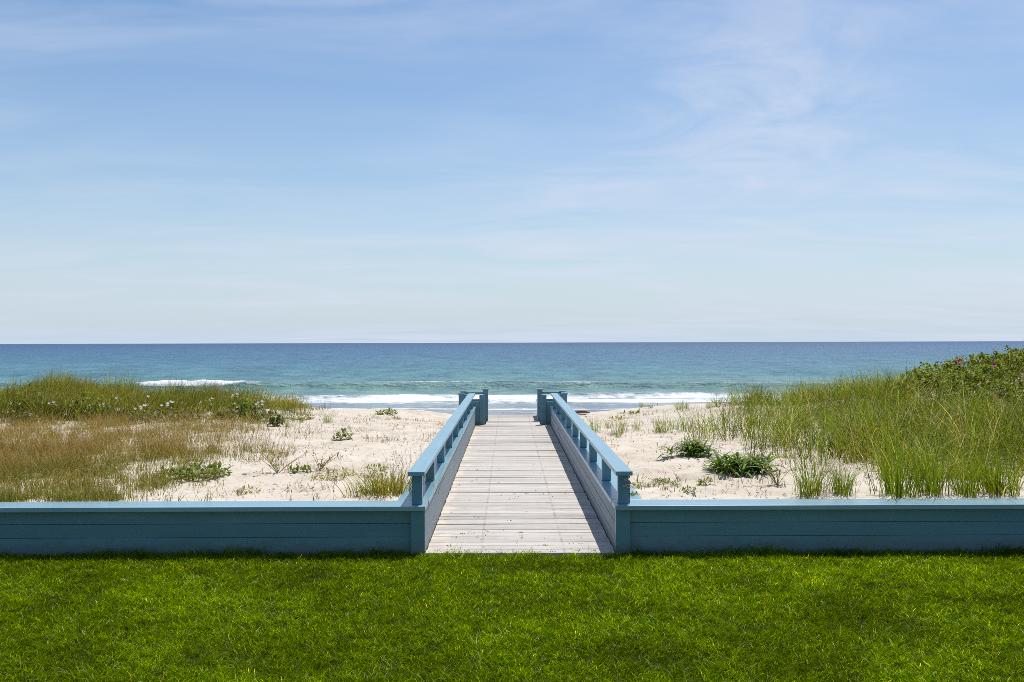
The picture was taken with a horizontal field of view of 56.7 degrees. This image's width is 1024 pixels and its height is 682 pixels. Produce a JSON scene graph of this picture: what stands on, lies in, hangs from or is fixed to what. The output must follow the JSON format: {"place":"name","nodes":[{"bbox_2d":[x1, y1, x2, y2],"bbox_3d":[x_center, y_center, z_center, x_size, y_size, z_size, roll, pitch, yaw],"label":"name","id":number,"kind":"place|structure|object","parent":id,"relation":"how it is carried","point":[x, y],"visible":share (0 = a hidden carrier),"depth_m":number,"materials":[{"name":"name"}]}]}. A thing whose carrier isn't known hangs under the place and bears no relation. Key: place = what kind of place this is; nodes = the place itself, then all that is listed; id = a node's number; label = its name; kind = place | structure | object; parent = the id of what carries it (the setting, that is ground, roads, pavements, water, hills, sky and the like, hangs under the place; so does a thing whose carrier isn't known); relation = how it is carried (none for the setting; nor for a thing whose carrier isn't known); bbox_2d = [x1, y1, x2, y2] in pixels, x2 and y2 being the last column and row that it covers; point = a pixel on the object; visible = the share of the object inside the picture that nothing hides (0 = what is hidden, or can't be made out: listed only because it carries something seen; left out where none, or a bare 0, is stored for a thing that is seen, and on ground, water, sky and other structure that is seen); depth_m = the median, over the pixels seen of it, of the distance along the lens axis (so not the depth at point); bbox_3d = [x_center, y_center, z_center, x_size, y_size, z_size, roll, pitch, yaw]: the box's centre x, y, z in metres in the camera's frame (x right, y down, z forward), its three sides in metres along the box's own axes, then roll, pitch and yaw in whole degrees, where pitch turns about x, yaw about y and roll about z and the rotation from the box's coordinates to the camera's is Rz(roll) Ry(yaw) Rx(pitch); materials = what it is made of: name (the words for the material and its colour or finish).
{"place":"outdoors","nodes":[
{"label":"outdoors","id":0,"kind":"place"},
{"bbox_2d":[0,341,1023,414],"bbox_3d":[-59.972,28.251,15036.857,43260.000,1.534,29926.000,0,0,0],"label":"sea","id":1,"kind":"structure","parent":0,"point":[585,376],"depth_m":229.15,"materials":[{"name":"liquid"}]},
{"bbox_2d":[0,372,1023,501],"bbox_3d":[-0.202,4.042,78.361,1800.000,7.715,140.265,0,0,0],"label":"beach","id":2,"kind":"structure","parent":0,"point":[361,456],"depth_m":11.68,"materials":[{"name":"beige sand"}]},
{"bbox_2d":[7,402,39,422],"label":"flowering plant","id":3,"kind":"object","parent":2,"relation":"on","point":[24,415],"visible":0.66,"depth_m":17.36,"materials":[{"name":"green plant"}]},
{"bbox_2d":[1,383,55,417],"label":"bush","id":4,"kind":"object","parent":2,"relation":"on","point":[28,385],"visible":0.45,"depth_m":18.21,"materials":[{"name":"green plant"}]},
{"bbox_2d":[44,401,75,417],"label":"flowering plant","id":5,"kind":"object","parent":2,"relation":"on","point":[59,407],"visible":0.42,"depth_m":18.09,"materials":[{"name":"green plant"}]},
{"bbox_2d":[64,404,92,419],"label":"flowering plant","id":6,"kind":"object","parent":2,"relation":"on","point":[81,414],"visible":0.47,"depth_m":18.02,"materials":[{"name":"green plant"}]},
{"bbox_2d":[60,388,115,418],"bbox_3d":[-8.152,1.223,18.319,1.127,0.650,0.709,0,0,0],"label":"bush","id":7,"kind":"object","parent":2,"relation":"on","point":[82,396],"visible":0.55,"depth_m":18.21,"materials":[{"name":"green plant"}]},
{"bbox_2d":[99,403,122,415],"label":"flowering plant","id":8,"kind":"object","parent":2,"relation":"on","point":[107,408],"visible":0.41,"depth_m":18.03,"materials":[{"name":"green plant"}]},
{"bbox_2d":[115,395,150,410],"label":"flowering plant","id":9,"kind":"object","parent":2,"relation":"on","point":[116,397],"visible":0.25,"depth_m":18.21,"materials":[{"name":"green plant"}]},
{"bbox_2d":[125,404,158,423],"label":"flowering plant","id":10,"kind":"object","parent":2,"relation":"on","point":[143,417],"visible":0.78,"depth_m":17.16,"materials":[{"name":"green plant"}]},
{"bbox_2d":[1,410,314,427],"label":"ground cover","id":11,"kind":"object","parent":2,"relation":"on","point":[293,418],"visible":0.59,"depth_m":18.11,"materials":[{"name":"green plant"}]},
{"bbox_2d":[0,364,329,423],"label":"crest grass","id":12,"kind":"structure","parent":2,"relation":"on","point":[67,388],"depth_m":19.06,"materials":[{"name":"green plant"}]},
{"bbox_2d":[151,401,184,420],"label":"flowering plant","id":13,"kind":"object","parent":2,"relation":"on","point":[167,404],"visible":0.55,"depth_m":17.79,"materials":[{"name":"green plant"}]},
{"bbox_2d":[0,407,345,501],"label":"brown grass","id":14,"kind":"structure","parent":2,"relation":"on","point":[31,456],"depth_m":11.68,"materials":[{"name":"brown plant"}]},
{"bbox_2d":[175,401,205,418],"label":"flowering plant","id":15,"kind":"object","parent":2,"relation":"on","point":[198,409],"visible":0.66,"depth_m":18.03,"materials":[{"name":"green plant"}]},
{"bbox_2d":[158,461,232,480],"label":"weed","id":16,"kind":"object","parent":2,"relation":"on","point":[195,469],"visible":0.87,"depth_m":10.31,"materials":[{"name":"green plant"}]},
{"bbox_2d":[210,403,237,418],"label":"flowering plant","id":17,"kind":"object","parent":2,"relation":"on","point":[225,412],"visible":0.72,"depth_m":18.03,"materials":[{"name":"green plant"}]},
{"bbox_2d":[224,393,252,407],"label":"flowering plant","id":18,"kind":"object","parent":2,"relation":"on","point":[234,399],"visible":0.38,"depth_m":19.23,"materials":[{"name":"green plant"}]},
{"bbox_2d":[227,390,260,416],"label":"bush","id":19,"kind":"object","parent":2,"relation":"on","point":[244,404],"visible":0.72,"depth_m":18.62,"materials":[{"name":"green plant"}]},
{"bbox_2d":[236,484,260,493],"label":"weed","id":20,"kind":"object","parent":2,"relation":"on","point":[248,490],"visible":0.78,"depth_m":9.38,"materials":[{"name":"green plant"}]},
{"bbox_2d":[236,405,261,419],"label":"flowering plant","id":21,"kind":"object","parent":2,"relation":"on","point":[251,414],"visible":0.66,"depth_m":18.34,"materials":[{"name":"green plant"}]},
{"bbox_2d":[249,400,280,418],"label":"flowering plant","id":22,"kind":"object","parent":2,"relation":"on","point":[255,408],"visible":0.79,"depth_m":18.56,"materials":[{"name":"green plant"}]},
{"bbox_2d":[265,415,286,425],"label":"weed","id":23,"kind":"object","parent":2,"relation":"on","point":[277,422],"visible":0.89,"depth_m":17.23,"materials":[{"name":"green plant"}]},
{"bbox_2d":[251,444,308,472],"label":"branching weed","id":24,"kind":"object","parent":2,"relation":"on","point":[272,464],"visible":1,"depth_m":10.71,"materials":[{"name":"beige plant"}]},
{"bbox_2d":[281,415,294,426],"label":"grass tuft","id":25,"kind":"object","parent":2,"relation":"on","point":[287,422],"visible":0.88,"depth_m":17.03,"materials":[{"name":"plant"}]},
{"bbox_2d":[285,464,312,472],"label":"weed","id":26,"kind":"object","parent":2,"relation":"on","point":[297,468],"visible":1,"depth_m":10.83,"materials":[{"name":"green plant"}]},
{"bbox_2d":[312,451,338,469],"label":"branching weed","id":27,"kind":"object","parent":2,"relation":"on","point":[323,464],"visible":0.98,"depth_m":11.07,"materials":[{"name":"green plant"}]},
{"bbox_2d":[318,411,332,422],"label":"grass tuft","id":28,"kind":"object","parent":2,"relation":"on","point":[326,421],"visible":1,"depth_m":17.94,"materials":[{"name":"plant"}]},
{"bbox_2d":[310,467,360,480],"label":"weed","id":29,"kind":"object","parent":2,"relation":"on","point":[328,471],"visible":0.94,"depth_m":10.50,"materials":[{"name":"green plant"}]},
{"bbox_2d":[332,428,354,439],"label":"weed","id":30,"kind":"object","parent":2,"relation":"on","point":[344,434],"visible":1,"depth_m":14.19,"materials":[{"name":"green plant"}]},
{"bbox_2d":[361,464,389,471],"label":"weed","id":31,"kind":"object","parent":2,"relation":"on","point":[369,467],"visible":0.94,"depth_m":11.03,"materials":[{"name":"green plant"}]},
{"bbox_2d":[372,407,397,415],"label":"weed","id":32,"kind":"object","parent":2,"relation":"on","point":[386,412],"visible":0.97,"depth_m":22.00,"materials":[{"name":"green plant"}]},
{"bbox_2d":[327,457,456,499],"bbox_3d":[-1.125,1.311,9.122,1.317,0.348,1.232,0,0,-41],"label":"grass tuft","id":33,"kind":"object","parent":2,"relation":"on","point":[395,486],"visible":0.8,"depth_m":9.03,"materials":[{"name":"green plant"}]},
{"bbox_2d":[381,440,423,473],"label":"dry stalks","id":34,"kind":"object","parent":2,"relation":"on","point":[402,458],"visible":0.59,"depth_m":11.44,"materials":[{"name":"beige plant"}]},
{"bbox_2d":[397,393,484,552],"bbox_3d":[-0.806,1.629,14.502,0.475,0.989,12.705,0,0,0],"label":"side railing","id":35,"kind":"object","parent":2,"relation":"on","point":[444,450],"visible":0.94,"depth_m":10.77,"materials":[{"name":"blue paint"}]},
{"bbox_2d":[458,389,488,423],"bbox_3d":[-0.864,1.617,22.117,0.660,1.038,2.555,0,0,0],"label":"landing railing","id":36,"kind":"object","parent":2,"relation":"on","point":[462,395],"visible":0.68,"depth_m":21.71,"materials":[{"name":"blue paint"}]},
{"bbox_2d":[3,406,1001,500],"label":"sand sprouts","id":37,"kind":"object","parent":2,"relation":"on","point":[383,440],"visible":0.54,"depth_m":11.01,"materials":[{"name":"green plant"}]},
{"bbox_2d":[12,403,1021,501],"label":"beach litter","id":38,"kind":"object","parent":2,"relation":"on","point":[438,427],"visible":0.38,"depth_m":12.56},
{"bbox_2d":[425,415,613,555],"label":"boardwalk","id":39,"kind":"structure","parent":2,"relation":"on","point":[521,452],"depth_m":10.80,"materials":[{"name":"grey wood"}]},
{"bbox_2d":[435,469,596,551],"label":"plank sprouts","id":40,"kind":"object","parent":39,"relation":"on","point":[511,520],"visible":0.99,"depth_m":8.94,"materials":[{"name":"green plant"}]},
{"bbox_2d":[536,388,567,423],"bbox_3d":[0.896,1.612,22.124,0.660,1.038,2.555,0,0,0],"label":"landing railing","id":41,"kind":"object","parent":2,"relation":"on","point":[562,395],"visible":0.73,"depth_m":21.72,"materials":[{"name":"blue paint"}]},
{"bbox_2d":[575,410,589,413],"bbox_3d":[1.667,1.719,22.917,0.429,0.085,0.087,0,0,3],"label":"driftwood","id":42,"kind":"object","parent":2,"relation":"on","point":[580,411],"visible":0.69,"depth_m":22.89,"materials":[{"name":"wood"}]},
{"bbox_2d":[541,393,641,550],"bbox_3d":[0.899,1.625,14.509,0.475,0.989,12.705,0,0,0],"label":"side railing","id":43,"kind":"object","parent":2,"relation":"on","point":[603,471],"visible":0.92,"depth_m":10.83,"materials":[{"name":"blue paint"}]},
{"bbox_2d":[588,418,601,431],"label":"grass tuft","id":44,"kind":"object","parent":2,"relation":"on","point":[591,424],"visible":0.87,"depth_m":16.60,"materials":[{"name":"plant"}]},
{"bbox_2d":[609,415,628,433],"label":"grass tuft","id":45,"kind":"object","parent":2,"relation":"on","point":[621,426],"visible":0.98,"depth_m":16.22,"materials":[{"name":"green plant"}]},
{"bbox_2d":[620,410,642,415],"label":"weed","id":46,"kind":"object","parent":2,"relation":"on","point":[637,412],"visible":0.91,"depth_m":21.52,"materials":[{"name":"green plant"}]},
{"bbox_2d":[631,419,641,430],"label":"grass tuft","id":47,"kind":"object","parent":2,"relation":"on","point":[634,425],"visible":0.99,"depth_m":16.77,"materials":[{"name":"green plant"}]},
{"bbox_2d":[630,479,654,487],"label":"weed","id":48,"kind":"object","parent":2,"relation":"on","point":[634,484],"visible":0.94,"depth_m":9.28,"materials":[{"name":"green plant"}]},
{"bbox_2d":[648,478,670,484],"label":"weed","id":49,"kind":"object","parent":2,"relation":"on","point":[662,480],"visible":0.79,"depth_m":9.60,"materials":[{"name":"green plant"}]},
{"bbox_2d":[650,419,669,432],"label":"grass tuft","id":50,"kind":"object","parent":2,"relation":"on","point":[656,430],"visible":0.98,"depth_m":16.03,"materials":[{"name":"plant"}]},
{"bbox_2d":[648,414,675,432],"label":"grass tuft","id":51,"kind":"object","parent":2,"relation":"on","point":[663,428],"visible":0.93,"depth_m":16.05,"materials":[{"name":"green plant"}]},
{"bbox_2d":[580,399,758,420],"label":"beach grass","id":52,"kind":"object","parent":2,"relation":"on","point":[657,404],"visible":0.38,"depth_m":21.63,"materials":[{"name":"green plant"}]},
{"bbox_2d":[666,480,681,487],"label":"weed","id":53,"kind":"object","parent":2,"relation":"on","point":[672,482],"visible":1,"depth_m":9.26,"materials":[{"name":"green plant"}]},
{"bbox_2d":[673,400,684,409],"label":"grass tuft","id":54,"kind":"object","parent":2,"relation":"on","point":[676,405],"visible":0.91,"depth_m":20.81,"materials":[{"name":"green plant"}]},
{"bbox_2d":[676,407,695,430],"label":"grass tuft","id":55,"kind":"object","parent":2,"relation":"on","point":[683,420],"visible":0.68,"depth_m":16.20,"materials":[{"name":"green plant"}]},
{"bbox_2d":[682,485,695,491],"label":"weed","id":56,"kind":"object","parent":2,"relation":"on","point":[688,489],"visible":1,"depth_m":9.02,"materials":[{"name":"green plant"}]},
{"bbox_2d":[656,438,725,458],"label":"leafy plant","id":57,"kind":"object","parent":2,"relation":"on","point":[695,450],"visible":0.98,"depth_m":11.72,"materials":[{"name":"green plant"}]},
{"bbox_2d":[696,476,717,485],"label":"weed","id":58,"kind":"object","parent":2,"relation":"on","point":[700,481],"visible":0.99,"depth_m":9.32,"materials":[{"name":"green plant"}]},
{"bbox_2d":[710,393,725,406],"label":"grass tuft","id":59,"kind":"object","parent":2,"relation":"on","point":[720,403],"visible":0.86,"depth_m":20.22,"materials":[{"name":"green plant"}]},
{"bbox_2d":[702,450,789,478],"bbox_3d":[2.536,1.357,10.284,1.016,0.383,0.943,0,0,0],"label":"leafy plant","id":60,"kind":"object","parent":2,"relation":"on","point":[746,464],"visible":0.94,"depth_m":10.21,"materials":[{"name":"green plant"}]},
{"bbox_2d":[747,452,793,484],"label":"branching weed","id":61,"kind":"object","parent":2,"relation":"on","point":[769,472],"visible":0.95,"depth_m":9.31,"materials":[{"name":"green plant"}]},
{"bbox_2d":[778,444,854,498],"bbox_3d":[2.833,1.201,8.794,0.798,0.508,0.663,0,0,2],"label":"grass tuft","id":62,"kind":"object","parent":2,"relation":"on","point":[809,493],"visible":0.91,"depth_m":8.75,"materials":[{"name":"green plant"}]},
{"bbox_2d":[646,345,1023,497],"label":"dune grass","id":63,"kind":"structure","parent":2,"relation":"on","point":[857,419],"depth_m":12.95,"materials":[{"name":"green plant"}]},
{"bbox_2d":[821,454,872,496],"bbox_3d":[3.024,1.230,8.740,0.595,0.391,0.595,0,0,-1],"label":"grass tuft","id":64,"kind":"object","parent":2,"relation":"on","point":[847,488],"visible":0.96,"depth_m":8.74,"materials":[{"name":"green plant"}]},
{"bbox_2d":[850,430,953,498],"bbox_3d":[3.537,1.102,8.695,0.923,0.670,1.035,0,0,11],"label":"grass tuft","id":65,"kind":"object","parent":2,"relation":"on","point":[897,487],"visible":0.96,"depth_m":8.66,"materials":[{"name":"green plant"}]},
{"bbox_2d":[887,435,965,497],"bbox_3d":[3.853,1.133,8.734,0.947,0.603,0.788,0,0,-37],"label":"grass tuft","id":66,"kind":"object","parent":2,"relation":"on","point":[929,487],"visible":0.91,"depth_m":8.74,"materials":[{"name":"green plant"}]},
{"bbox_2d":[881,345,1023,414],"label":"rose shrub","id":67,"kind":"object","parent":2,"relation":"on","point":[996,365],"visible":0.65,"depth_m":16.65,"materials":[{"name":"green plant"}]},
{"bbox_2d":[935,451,992,498],"bbox_3d":[4.151,1.208,8.786,0.691,0.454,0.691,0,0,17],"label":"grass tuft","id":68,"kind":"object","parent":2,"relation":"on","point":[970,490],"visible":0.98,"depth_m":8.69,"materials":[{"name":"green plant"}]},
{"bbox_2d":[958,433,1023,496],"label":"grass tuft","id":69,"kind":"object","parent":2,"relation":"on","point":[998,476],"visible":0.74,"depth_m":8.80,"materials":[{"name":"green plant"}]},
{"bbox_2d":[0,537,1023,681],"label":"lawn","id":70,"kind":"structure","parent":0,"point":[482,633],"depth_m":6.27,"materials":[{"name":"plant"}]},
{"bbox_2d":[0,500,427,555],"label":"retaining wall","id":71,"kind":"structure","parent":70,"relation":"on","point":[78,528],"depth_m":8.19,"materials":[{"name":"blue paint"}]},
{"bbox_2d":[611,498,1023,554],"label":"retaining wall","id":72,"kind":"structure","parent":70,"relation":"on","point":[816,524],"depth_m":8.21,"materials":[{"name":"blue paint"}]},
{"bbox_2d":[0,0,1023,343],"label":"sky","id":73,"kind":"structure","parent":0,"point":[172,171],"materials":[{"name":"blue"}]}
]}

